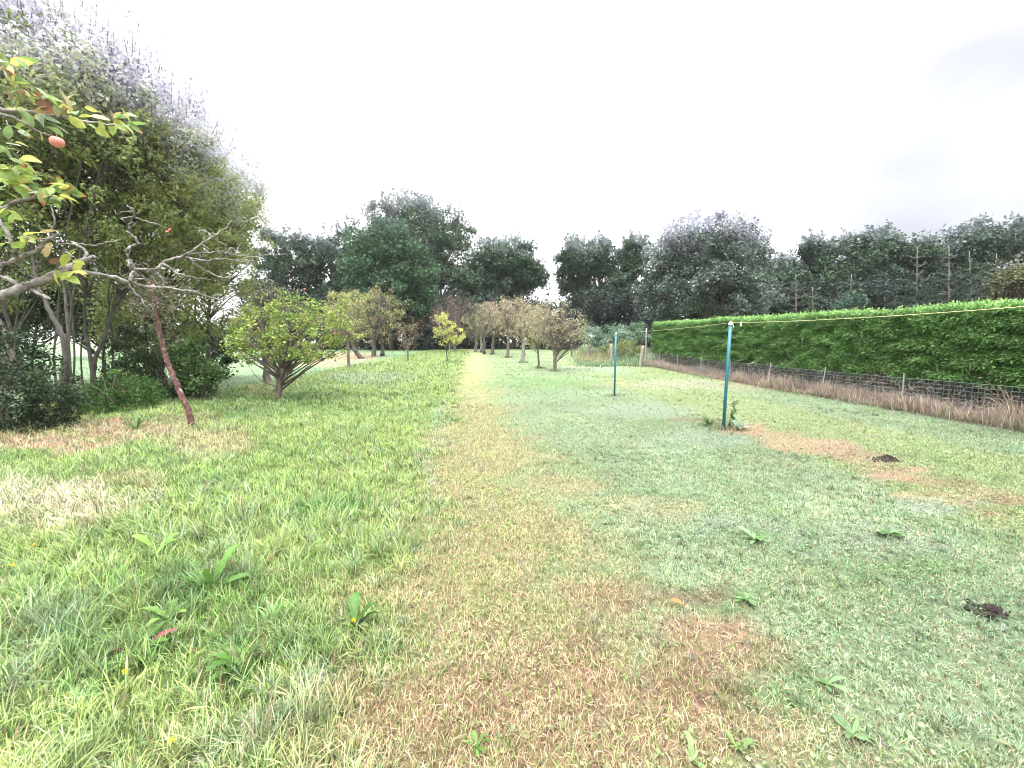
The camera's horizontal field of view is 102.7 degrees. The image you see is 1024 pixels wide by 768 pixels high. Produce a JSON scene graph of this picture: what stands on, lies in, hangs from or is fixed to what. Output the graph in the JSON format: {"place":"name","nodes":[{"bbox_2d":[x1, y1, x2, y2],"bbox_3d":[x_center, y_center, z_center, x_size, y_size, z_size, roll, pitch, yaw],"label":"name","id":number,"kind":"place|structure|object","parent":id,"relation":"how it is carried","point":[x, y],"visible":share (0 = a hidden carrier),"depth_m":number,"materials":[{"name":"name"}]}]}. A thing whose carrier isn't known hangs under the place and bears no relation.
{"place":"outdoors","nodes":[
{"label":"outdoors","id":0,"kind":"place"},
{"bbox_2d":[0,342,1023,767],"bbox_3d":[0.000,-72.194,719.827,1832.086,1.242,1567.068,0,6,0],"label":"ground","id":1,"kind":"structure","parent":0,"point":[492,396],"depth_m":2.61,"materials":[{"name":"green plant"}]},
{"bbox_2d":[0,323,93,436],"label":"shrub","id":2,"kind":"object","parent":1,"relation":"on","point":[34,383],"visible":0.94,"depth_m":7.00,"materials":[{"name":"green plant"}]},
{"bbox_2d":[0,238,97,386],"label":"boundary tree","id":3,"kind":"object","parent":1,"relation":"on","point":[38,309],"visible":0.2,"depth_m":13.22,"materials":[{"name":"green plant"}]},
{"bbox_2d":[42,378,87,420],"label":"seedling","id":4,"kind":"object","parent":1,"relation":"on","point":[53,404],"visible":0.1,"depth_m":7.81,"materials":[{"name":"green plant"}]},
{"bbox_2d":[2,302,148,358],"bbox_3d":[-34.311,-4.289,29.850,16.843,5.091,7.278,0,6,0],"label":"shrub","id":5,"kind":"object","parent":1,"relation":"on","point":[47,346],"visible":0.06,"depth_m":29.92,"materials":[{"name":"green plant"}]},
{"bbox_2d":[0,0,169,408],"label":"boundary tree","id":6,"kind":"object","parent":1,"relation":"on","point":[57,5],"visible":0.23,"depth_m":8.73,"materials":[{"name":"green plant"}]},
{"bbox_2d":[7,234,182,375],"bbox_3d":[-13.925,-2.378,13.830,5.380,5.309,3.326,0,6,0],"label":"boundary tree","id":7,"kind":"object","parent":1,"relation":"on","point":[78,311],"visible":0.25,"depth_m":13.24,"materials":[{"name":"green plant"}]},
{"bbox_2d":[0,0,215,398],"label":"boundary tree","id":8,"kind":"object","parent":1,"relation":"on","point":[65,55],"visible":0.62,"depth_m":8.55,"materials":[{"name":"green plant"}]},
{"bbox_2d":[54,367,170,415],"bbox_3d":[-8.959,0.168,8.959,2.251,1.075,1.881,-3,7,-27],"label":"shrub","id":9,"kind":"object","parent":1,"relation":"on","point":[119,394],"visible":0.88,"depth_m":8.89,"materials":[{"name":"green plant"}]},
{"bbox_2d":[9,12,244,399],"bbox_3d":[-9.398,-4.060,10.424,4.829,9.270,4.214,0,6,0],"label":"boundary tree","id":10,"kind":"object","parent":1,"relation":"on","point":[172,248],"visible":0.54,"depth_m":9.96,"materials":[{"name":"green plant"}]},
{"bbox_2d":[122,413,150,429],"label":"weed plant","id":11,"kind":"object","parent":1,"relation":"on","point":[137,424],"visible":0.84,"depth_m":7.04,"materials":[{"name":"green plant"}]},
{"bbox_2d":[97,619,176,667],"bbox_3d":[-1.784,1.249,1.970,0.271,0.084,0.236,-2,6,-19],"label":"weed plant","id":12,"kind":"object","parent":1,"relation":"on","point":[155,639],"visible":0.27,"depth_m":2.00,"materials":[{"name":"green plant"}]},
{"bbox_2d":[0,53,282,315],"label":"apple tree","id":13,"kind":"object","parent":1,"relation":"on","point":[64,270],"visible":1,"depth_m":1.52,"materials":[{"name":"green plant"}]},
{"bbox_2d":[104,249,196,428],"bbox_3d":[-6.137,-0.748,7.201,1.408,3.370,1.182,4,7,35],"label":"leaning tree","id":14,"kind":"object","parent":1,"relation":"on","point":[179,391],"visible":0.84,"depth_m":7.17,"materials":[{"name":"brown plant"}]},
{"bbox_2d":[132,532,183,555],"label":"weed plant","id":15,"kind":"object","parent":1,"relation":"on","point":[143,539],"visible":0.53,"depth_m":2.87,"materials":[{"name":"green plant"}]},
{"bbox_2d":[96,326,221,403],"bbox_3d":[-9.635,-0.540,11.011,3.188,2.051,2.202,0,6,0],"label":"shrub","id":16,"kind":"object","parent":1,"relation":"on","point":[151,367],"visible":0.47,"depth_m":10.75,"materials":[{"name":"green plant"}]},
{"bbox_2d":[139,597,188,629],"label":"weed plant","id":17,"kind":"object","parent":1,"relation":"on","point":[156,609],"visible":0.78,"depth_m":2.18,"materials":[{"name":"green plant"}]},
{"bbox_2d":[74,80,265,385],"bbox_3d":[-9.971,-4.199,12.492,4.626,9.108,4.151,0,6,0],"label":"boundary tree","id":18,"kind":"object","parent":1,"relation":"on","point":[187,311],"visible":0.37,"depth_m":12.23,"materials":[{"name":"green plant"}]},
{"bbox_2d":[149,319,243,371],"bbox_3d":[-12.444,-1.424,16.103,2.416,2.677,2.992,3,7,28],"label":"shrub","id":19,"kind":"object","parent":1,"relation":"on","point":[224,359],"visible":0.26,"depth_m":16.30,"materials":[{"name":"green plant"}]},
{"bbox_2d":[168,330,238,399],"bbox_3d":[-8.257,-0.453,10.801,1.998,1.919,1.358,3,6,26],"label":"shrub","id":20,"kind":"object","parent":1,"relation":"on","point":[212,372],"visible":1,"depth_m":10.61,"materials":[{"name":"green plant"}]},
{"bbox_2d":[149,99,277,361],"bbox_3d":[-10.615,-4.864,14.586,3.642,9.950,4.343,0,6,0],"label":"boundary tree","id":21,"kind":"object","parent":1,"relation":"on","point":[249,227],"visible":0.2,"depth_m":14.76,"materials":[{"name":"green plant"}]},
{"bbox_2d":[139,314,293,350],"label":"shrub","id":22,"kind":"object","parent":1,"relation":"on","point":[225,336],"visible":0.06,"depth_m":42.91,"materials":[{"name":"green plant"}]},
{"bbox_2d":[186,544,250,592],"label":"weed plant","id":23,"kind":"object","parent":1,"relation":"on","point":[219,565],"visible":0.69,"depth_m":2.50,"materials":[{"name":"green plant"}]},
{"bbox_2d":[207,639,272,680],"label":"weed plant","id":24,"kind":"object","parent":1,"relation":"on","point":[220,661],"visible":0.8,"depth_m":1.87,"materials":[{"name":"green plant"}]},
{"bbox_2d":[215,278,304,383],"bbox_3d":[-8.616,-1.793,14.566,3.016,3.902,2.607,0,6,0],"label":"apple tree","id":25,"kind":"object","parent":1,"relation":"on","point":[266,377],"visible":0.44,"depth_m":14.19,"materials":[{"name":"green plant"}]},
{"bbox_2d":[234,222,311,346],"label":"broadleaf tree","id":26,"kind":"object","parent":1,"relation":"on","point":[280,267],"visible":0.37,"depth_m":50.25,"materials":[{"name":"green plant"}]},
{"bbox_2d":[249,278,323,344],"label":"apple tree","id":27,"kind":"object","parent":1,"relation":"on","point":[300,300],"visible":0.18,"depth_m":48.34,"materials":[{"name":"green plant"}]},
{"bbox_2d":[219,287,364,398],"bbox_3d":[-5.892,-0.960,10.684,3.329,3.074,2.377,2,6,16],"label":"apple tree","id":28,"kind":"object","parent":1,"relation":"on","point":[284,358],"visible":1,"depth_m":10.49,"materials":[{"name":"green plant"}]},
{"bbox_2d":[287,227,335,345],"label":"broadleaf tree","id":29,"kind":"object","parent":1,"relation":"on","point":[304,243],"visible":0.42,"depth_m":52.63,"materials":[{"name":"green plant"}]},
{"bbox_2d":[309,222,349,316],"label":"broadleaf tree","id":30,"kind":"object","parent":1,"relation":"on","point":[326,245],"visible":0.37,"depth_m":52.78,"materials":[{"name":"green plant"}]},
{"bbox_2d":[307,287,368,349],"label":"shrub","id":31,"kind":"object","parent":1,"relation":"on","point":[322,305],"visible":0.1,"depth_m":47.60,"materials":[{"name":"green plant"}]},
{"bbox_2d":[315,215,365,347],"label":"broadleaf tree","id":32,"kind":"object","parent":1,"relation":"on","point":[339,234],"visible":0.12,"depth_m":51.91,"materials":[{"name":"green plant"}]},
{"bbox_2d":[314,288,371,366],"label":"apple tree","id":33,"kind":"object","parent":1,"relation":"on","point":[347,296],"visible":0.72,"depth_m":21.73,"materials":[{"name":"green plant"}]},
{"bbox_2d":[337,313,373,358],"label":"apple tree","id":34,"kind":"object","parent":1,"relation":"on","point":[357,353],"visible":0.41,"depth_m":29.80,"materials":[{"name":"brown plant"}]},
{"bbox_2d":[343,591,379,629],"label":"weed plant","id":35,"kind":"object","parent":1,"relation":"on","point":[354,600],"visible":0.93,"depth_m":2.17,"materials":[{"name":"green plant"}]},
{"bbox_2d":[340,281,410,356],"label":"apple tree","id":36,"kind":"object","parent":1,"relation":"on","point":[373,328],"visible":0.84,"depth_m":32.58,"materials":[{"name":"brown plant"}]},
{"bbox_2d":[355,303,411,349],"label":"shrub","id":37,"kind":"object","parent":1,"relation":"on","point":[369,345],"visible":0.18,"depth_m":47.55,"materials":[{"name":"green plant"}]},
{"bbox_2d":[335,213,445,349],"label":"oak tree","id":38,"kind":"object","parent":1,"relation":"on","point":[386,257],"visible":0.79,"depth_m":42.70,"materials":[{"name":"green plant"}]},
{"bbox_2d":[360,182,432,268],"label":"broadleaf tree","id":39,"kind":"object","parent":1,"relation":"on","point":[390,209],"visible":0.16,"depth_m":56.23,"materials":[{"name":"green plant"}]},
{"bbox_2d":[395,316,424,361],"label":"apple tree","id":40,"kind":"object","parent":1,"relation":"on","point":[407,346],"visible":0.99,"depth_m":26.34,"materials":[{"name":"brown plant"}]},
{"bbox_2d":[394,298,461,350],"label":"shrub","id":41,"kind":"object","parent":1,"relation":"on","point":[427,341],"visible":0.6,"depth_m":45.20,"materials":[{"name":"green plant"}]},
{"bbox_2d":[396,190,477,323],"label":"broadleaf tree","id":42,"kind":"object","parent":1,"relation":"on","point":[438,241],"visible":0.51,"depth_m":55.25,"materials":[{"name":"green plant"}]},
{"bbox_2d":[432,312,465,360],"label":"young tree","id":43,"kind":"object","parent":1,"relation":"on","point":[444,316],"visible":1,"depth_m":25.71,"materials":[{"name":"yellow plant"}]},
{"bbox_2d":[427,290,476,350],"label":"apple tree","id":44,"kind":"object","parent":1,"relation":"on","point":[454,317],"visible":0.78,"depth_m":41.45,"materials":[{"name":"green plant"}]},
{"bbox_2d":[437,288,503,348],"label":"shrub","id":45,"kind":"object","parent":1,"relation":"on","point":[467,343],"visible":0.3,"depth_m":48.42,"materials":[{"name":"green plant"}]},
{"bbox_2d":[462,730,490,755],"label":"weed plant","id":46,"kind":"object","parent":1,"relation":"on","point":[476,739],"visible":0.96,"depth_m":1.54,"materials":[{"name":"green plant"}]},
{"bbox_2d":[460,303,497,352],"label":"apple tree","id":47,"kind":"object","parent":1,"relation":"on","point":[476,331],"visible":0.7,"depth_m":40.14,"materials":[{"name":"brown plant"}]},
{"bbox_2d":[443,233,529,344],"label":"broadleaf tree","id":48,"kind":"object","parent":1,"relation":"on","point":[466,276],"visible":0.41,"depth_m":52.17,"materials":[{"name":"green plant"}]},
{"bbox_2d":[475,298,516,354],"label":"apple tree","id":49,"kind":"object","parent":1,"relation":"on","point":[489,312],"visible":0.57,"depth_m":35.57,"materials":[{"name":"brown plant"}]},
{"bbox_2d":[476,285,544,348],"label":"shrub","id":50,"kind":"object","parent":1,"relation":"on","point":[514,344],"visible":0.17,"depth_m":48.63,"materials":[{"name":"green plant"}]},
{"bbox_2d":[487,296,534,357],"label":"apple tree","id":51,"kind":"object","parent":1,"relation":"on","point":[505,323],"visible":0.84,"depth_m":30.52,"materials":[{"name":"brown plant"}]},
{"bbox_2d":[472,229,553,310],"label":"broadleaf tree","id":52,"kind":"object","parent":1,"relation":"on","point":[531,269],"visible":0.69,"depth_m":51.39,"materials":[{"name":"green plant"}]},
{"bbox_2d":[505,303,548,362],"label":"apple tree","id":53,"kind":"object","parent":1,"relation":"on","point":[523,336],"visible":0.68,"depth_m":25.28,"materials":[{"name":"brown plant"}]},
{"bbox_2d":[523,308,555,368],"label":"apple tree","id":54,"kind":"object","parent":1,"relation":"on","point":[535,345],"visible":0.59,"depth_m":21.29,"materials":[{"name":"brown plant"}]},
{"bbox_2d":[527,288,583,349],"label":"shrub","id":55,"kind":"object","parent":1,"relation":"on","point":[542,346],"visible":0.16,"depth_m":47.30,"materials":[{"name":"green plant"}]},
{"bbox_2d":[524,293,591,369],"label":"apple tree","id":56,"kind":"object","parent":1,"relation":"on","point":[561,334],"visible":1,"depth_m":19.74,"materials":[{"name":"brown plant"}]},
{"bbox_2d":[552,230,602,325],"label":"broadleaf tree","id":57,"kind":"object","parent":1,"relation":"on","point":[572,259],"visible":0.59,"depth_m":49.56,"materials":[{"name":"green plant"}]},
{"bbox_2d":[565,229,620,328],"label":"broadleaf tree","id":58,"kind":"object","parent":1,"relation":"on","point":[599,252],"visible":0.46,"depth_m":50.71,"materials":[{"name":"green plant"}]},
{"bbox_2d":[567,283,634,348],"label":"shrub","id":59,"kind":"object","parent":1,"relation":"on","point":[599,315],"visible":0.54,"depth_m":45.52,"materials":[{"name":"green plant"}]},
{"bbox_2d":[575,320,651,351],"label":"nettle thicket","id":60,"kind":"object","parent":1,"relation":"on","point":[594,334],"visible":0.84,"depth_m":31.25,"materials":[{"name":"green plant"}]},
{"bbox_2d":[613,333,616,395],"bbox_3d":[2.877,-0.410,11.433,0.060,2.076,0.060,0,6,0],"label":"washing line post","id":61,"kind":"object","parent":1,"relation":"on","point":[615,363],"visible":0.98,"depth_m":11.40,"materials":[{"name":"teal metal"}]},
{"bbox_2d":[622,306,1023,332],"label":"washing line","id":62,"kind":"object","parent":61,"relation":"attached to","point":[844,318],"visible":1,"depth_m":4.96,"materials":[{"name":"white plastic"}]},
{"bbox_2d":[567,344,663,366],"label":"tall weeds","id":63,"kind":"object","parent":1,"relation":"on","point":[597,357],"visible":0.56,"depth_m":25.95,"materials":[{"name":"green plant"}]},
{"bbox_2d":[599,338,644,356],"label":"bramble","id":64,"kind":"object","parent":1,"relation":"on","point":[636,349],"visible":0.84,"depth_m":26.61,"materials":[{"name":"green plant"}]},
{"bbox_2d":[597,229,658,345],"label":"broadleaf tree","id":65,"kind":"object","parent":1,"relation":"on","point":[630,261],"visible":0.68,"depth_m":49.27,"materials":[{"name":"green plant"}]},
{"bbox_2d":[606,284,664,348],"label":"shrub","id":66,"kind":"object","parent":1,"relation":"on","point":[632,313],"visible":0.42,"depth_m":43.14,"materials":[{"name":"green plant"}]},
{"bbox_2d":[685,730,704,767],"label":"weed plant","id":67,"kind":"object","parent":1,"relation":"on","point":[690,740],"visible":0.95,"depth_m":1.49,"materials":[{"name":"green plant"}]},
{"bbox_2d":[376,441,1023,767],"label":"clover","id":68,"kind":"object","parent":1,"relation":"on","point":[812,753],"visible":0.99,"depth_m":2.94,"materials":[{"name":"green plant"}]},
{"bbox_2d":[631,207,788,322],"bbox_3d":[15.519,-7.563,31.822,11.616,11.537,9.468,-3,7,-29],"label":"willow tree","id":69,"kind":"object","parent":1,"relation":"on","point":[695,272],"visible":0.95,"depth_m":29.50,"materials":[{"name":"green plant"}]},
{"bbox_2d":[722,321,731,428],"bbox_3d":[3.695,0.006,7.055,0.086,2.156,0.060,0,6,0],"label":"washing line post","id":70,"kind":"object","parent":1,"relation":"on","point":[727,374],"visible":0.97,"depth_m":7.02,"materials":[{"name":"teal metal"}]},
{"bbox_2d":[719,414,754,428],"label":"weed plant","id":71,"kind":"object","parent":1,"relation":"on","point":[734,423],"visible":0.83,"depth_m":7.22,"materials":[{"name":"green plant"}]},
{"bbox_2d":[725,729,753,750],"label":"weed plant","id":72,"kind":"object","parent":1,"relation":"on","point":[747,741],"visible":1,"depth_m":1.53,"materials":[{"name":"green plant"}]},
{"bbox_2d":[732,590,762,605],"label":"weed plant","id":73,"kind":"object","parent":1,"relation":"on","point":[746,596],"visible":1,"depth_m":2.37,"materials":[{"name":"green plant"}]},
{"bbox_2d":[737,526,770,543],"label":"weed plant","id":74,"kind":"object","parent":1,"relation":"on","point":[758,536],"visible":1,"depth_m":3.13,"materials":[{"name":"green plant"}]},
{"bbox_2d":[754,281,814,316],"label":"shrub","id":75,"kind":"object","parent":1,"relation":"on","point":[776,309],"visible":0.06,"depth_m":36.71,"materials":[{"name":"green plant"}]},
{"bbox_2d":[765,249,812,298],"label":"broadleaf tree","id":76,"kind":"object","parent":1,"relation":"on","point":[789,267],"visible":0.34,"depth_m":39.81,"materials":[{"name":"green plant"}]},
{"bbox_2d":[779,274,813,313],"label":"spruce tree","id":77,"kind":"object","parent":1,"relation":"on","point":[803,303],"visible":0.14,"depth_m":26.54,"materials":[{"name":"green plant"}]},
{"bbox_2d":[790,228,849,306],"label":"broadleaf tree","id":78,"kind":"object","parent":1,"relation":"on","point":[818,254],"visible":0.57,"depth_m":39.84,"materials":[{"name":"green plant"}]},
{"bbox_2d":[812,676,848,692],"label":"weed plant","id":79,"kind":"object","parent":1,"relation":"on","point":[831,679],"visible":1,"depth_m":1.79,"materials":[{"name":"green plant"}]},
{"bbox_2d":[643,358,1023,432],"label":"dry grass","id":80,"kind":"structure","parent":1,"relation":"on","point":[906,404],"depth_m":9.67,"materials":[{"name":"beige plant"}]},
{"bbox_2d":[646,352,1023,418],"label":"wire fence","id":81,"kind":"object","parent":1,"relation":"on","point":[903,381],"visible":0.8,"depth_m":10.19,"materials":[{"name":"metal"}]},
{"bbox_2d":[650,297,1023,416],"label":"hedge","id":82,"kind":"object","parent":1,"relation":"on","point":[978,346],"visible":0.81,"depth_m":10.14,"materials":[{"name":"green plant"}]},
{"bbox_2d":[787,275,888,313],"bbox_3d":[28.936,-5.981,36.910,8.306,7.283,7.237,0,6,0],"label":"shrub","id":83,"kind":"object","parent":1,"relation":"on","point":[822,304],"visible":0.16,"depth_m":35.50,"materials":[{"name":"green plant"}]},
{"bbox_2d":[825,288,870,311],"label":"conifer bush","id":84,"kind":"object","parent":1,"relation":"on","point":[849,299],"visible":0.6,"depth_m":19.06,"materials":[{"name":"green plant"}]},
{"bbox_2d":[812,225,887,296],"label":"broadleaf tree","id":85,"kind":"object","parent":1,"relation":"on","point":[855,270],"visible":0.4,"depth_m":39.33,"materials":[{"name":"green plant"}]},
{"bbox_2d":[833,713,873,742],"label":"weed plant","id":86,"kind":"object","parent":1,"relation":"on","point":[851,730],"visible":0.98,"depth_m":1.58,"materials":[{"name":"green plant"}]},
{"bbox_2d":[866,454,899,462],"bbox_3d":[4.772,0.943,5.230,0.380,0.102,0.297,2,6,19],"label":"molehill","id":87,"kind":"object","parent":1,"relation":"on","point":[886,458],"visible":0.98,"depth_m":5.20,"materials":[{"name":"soil"}]},
{"bbox_2d":[844,218,925,296],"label":"broadleaf tree","id":88,"kind":"object","parent":1,"relation":"on","point":[886,246],"visible":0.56,"depth_m":38.27,"materials":[{"name":"green plant"}]},
{"bbox_2d":[871,528,905,535],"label":"weed plant","id":89,"kind":"object","parent":1,"relation":"on","point":[885,531],"visible":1,"depth_m":3.16,"materials":[{"name":"green plant"}]},
{"bbox_2d":[857,271,947,309],"bbox_3d":[33.217,-6.037,35.862,8.559,7.600,6.549,0,6,0],"label":"shrub","id":90,"kind":"object","parent":1,"relation":"on","point":[886,286],"visible":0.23,"depth_m":34.64,"materials":[{"name":"green plant"}]},
{"bbox_2d":[887,247,946,308],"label":"spruce tree","id":91,"kind":"object","parent":1,"relation":"on","point":[917,297],"visible":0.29,"depth_m":24.45,"materials":[{"name":"green plant"}]},
{"bbox_2d":[892,223,964,285],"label":"broadleaf tree","id":92,"kind":"object","parent":1,"relation":"on","point":[934,248],"visible":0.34,"depth_m":37.53,"materials":[{"name":"green plant"}]},
{"bbox_2d":[931,223,978,273],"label":"broadleaf tree","id":93,"kind":"object","parent":1,"relation":"on","point":[952,235],"visible":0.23,"depth_m":37.77,"materials":[{"name":"green plant"}]},
{"bbox_2d":[913,265,999,303],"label":"shrub","id":94,"kind":"object","parent":1,"relation":"on","point":[967,281],"visible":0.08,"depth_m":34.97,"materials":[{"name":"green plant"}]},
{"bbox_2d":[924,247,992,315],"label":"spruce tree","id":95,"kind":"object","parent":1,"relation":"on","point":[961,297],"visible":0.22,"depth_m":24.26,"materials":[{"name":"green plant"}]},
{"bbox_2d":[939,251,991,302],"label":"spruce tree","id":96,"kind":"object","parent":1,"relation":"on","point":[973,296],"visible":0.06,"depth_m":24.38,"materials":[{"name":"green plant"}]},
{"bbox_2d":[948,212,1018,281],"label":"broadleaf tree","id":97,"kind":"object","parent":1,"relation":"on","point":[987,243],"visible":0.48,"depth_m":37.01,"materials":[{"name":"green plant"}]},
{"bbox_2d":[963,598,1010,622],"bbox_3d":[2.642,1.256,2.276,0.222,0.076,0.176,-5,8,-40],"label":"molehill","id":98,"kind":"object","parent":1,"relation":"on","point":[992,609],"visible":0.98,"depth_m":2.27,"materials":[{"name":"soil"}]},
{"bbox_2d":[974,253,1007,301],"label":"spruce tree","id":99,"kind":"object","parent":1,"relation":"on","point":[999,263],"visible":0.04,"depth_m":23.66,"materials":[{"name":"green plant"}]},
{"bbox_2d":[975,382,1023,420],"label":"grass tuft","id":100,"kind":"object","parent":1,"relation":"on","point":[1001,406],"visible":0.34,"depth_m":7.41,"materials":[{"name":"beige plant"}]},
{"bbox_2d":[978,254,1023,300],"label":"broadleaf tree","id":101,"kind":"object","parent":1,"relation":"on","point":[1010,282],"visible":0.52,"depth_m":14.96,"materials":[{"name":"green plant"}]},
{"bbox_2d":[989,211,1023,274],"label":"broadleaf tree","id":102,"kind":"object","parent":1,"relation":"on","point":[1016,228],"visible":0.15,"depth_m":37.32,"materials":[{"name":"green plant"}]},
{"bbox_2d":[0,0,1023,342],"label":"sky","id":103,"kind":"structure","parent":0,"point":[543,119],"materials":[{"name":"white"}]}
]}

